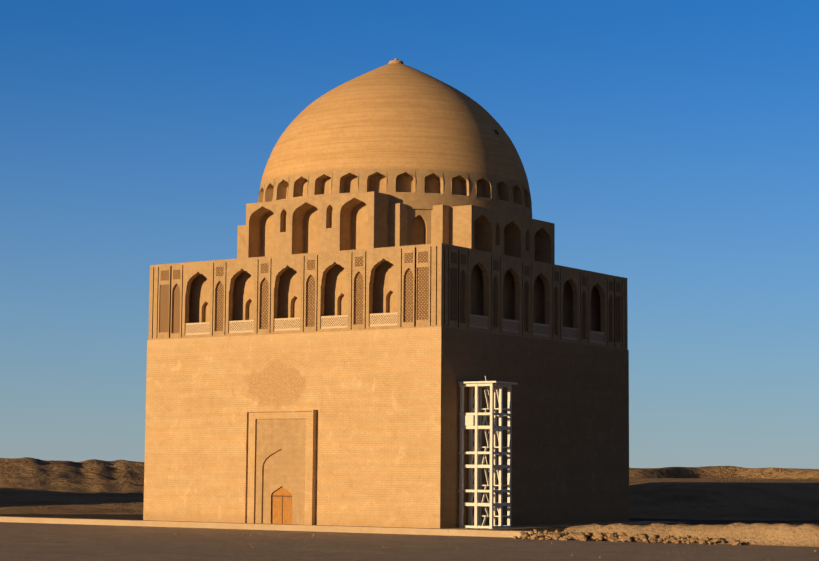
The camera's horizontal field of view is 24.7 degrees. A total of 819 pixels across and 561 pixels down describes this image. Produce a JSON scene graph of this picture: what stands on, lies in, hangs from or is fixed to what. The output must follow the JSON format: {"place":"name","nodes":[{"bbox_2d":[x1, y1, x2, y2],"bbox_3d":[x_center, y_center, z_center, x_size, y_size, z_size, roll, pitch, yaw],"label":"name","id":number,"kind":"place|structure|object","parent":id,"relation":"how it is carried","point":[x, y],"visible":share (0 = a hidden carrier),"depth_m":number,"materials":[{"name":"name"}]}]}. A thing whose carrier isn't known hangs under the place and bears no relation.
{"place":"outdoors","nodes":[
{"label":"outdoors","id":0,"kind":"place"},
{"bbox_2d":[0,522,818,560],"bbox_3d":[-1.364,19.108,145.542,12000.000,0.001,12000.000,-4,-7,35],"label":"ground","id":1,"kind":"structure","parent":0,"point":[44,542],"depth_m":103.60,"materials":[{"name":"grey asphalt"}]},
{"bbox_2d":[0,516,682,537],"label":"platform","id":2,"kind":"structure","parent":1,"relation":"on","point":[485,532],"depth_m":133.56,"materials":[{"name":"concrete"}]},
{"bbox_2d":[458,376,517,528],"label":"stair tower","id":3,"kind":"structure","parent":2,"relation":"on","point":[466,420],"depth_m":128.89,"materials":[{"name":"white metal"}]},
{"bbox_2d":[564,522,818,546],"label":"earth bank","id":4,"kind":"structure","parent":1,"relation":"on","point":[782,534],"depth_m":112.98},
{"bbox_2d":[0,457,818,519],"bbox_3d":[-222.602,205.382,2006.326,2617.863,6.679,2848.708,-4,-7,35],"label":"dune terrain","id":5,"kind":"structure","parent":0,"point":[28,485],"depth_m":190.33,"materials":[{"name":"brown sand"}]},
{"bbox_2d":[0,514,818,531],"bbox_3d":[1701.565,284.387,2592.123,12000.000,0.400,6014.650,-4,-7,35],"label":"desert ground","id":6,"kind":"structure","parent":0,"point":[551,529],"depth_m":151.78,"materials":[{"name":"brown sand"}]},
{"bbox_2d":[143,327,628,527],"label":"mausoleum lower walls","id":7,"kind":"structure","parent":6,"relation":"on","point":[385,403],"depth_m":136.49,"materials":[{"name":"beige brick"}]},
{"bbox_2d":[244,410,316,524],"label":"portal","id":8,"kind":"object","parent":7,"relation":"attached to","point":[280,470],"visible":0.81,"depth_m":135.09,"materials":[{"name":"brick"}]},
{"bbox_2d":[148,243,627,349],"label":"arcaded gallery","id":9,"kind":"object","parent":7,"relation":"on","point":[431,285],"visible":0.85,"depth_m":137.25,"materials":[{"name":"beige brick"}]},
{"bbox_2d":[237,191,554,263],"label":"upper arcade tier","id":10,"kind":"object","parent":9,"relation":"on","point":[362,220],"visible":0.67,"depth_m":138.65,"materials":[{"name":"beige brick"}]},
{"bbox_2d":[258,168,531,217],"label":"dome drum","id":11,"kind":"object","parent":10,"relation":"on","point":[419,188],"visible":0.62,"depth_m":138.92,"materials":[{"name":"beige brick"}]},
{"bbox_2d":[260,63,528,186],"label":"dome","id":12,"kind":"structure","parent":11,"relation":"on","point":[398,115],"depth_m":140.82,"materials":[{"name":"beige brick"}]},
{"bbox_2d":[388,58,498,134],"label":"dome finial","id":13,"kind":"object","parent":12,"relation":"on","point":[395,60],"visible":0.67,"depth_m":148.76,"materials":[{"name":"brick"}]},
{"bbox_2d":[0,0,818,468],"label":"sky","id":14,"kind":"structure","parent":0,"point":[670,148],"materials":[{"name":"blue"}]}
]}

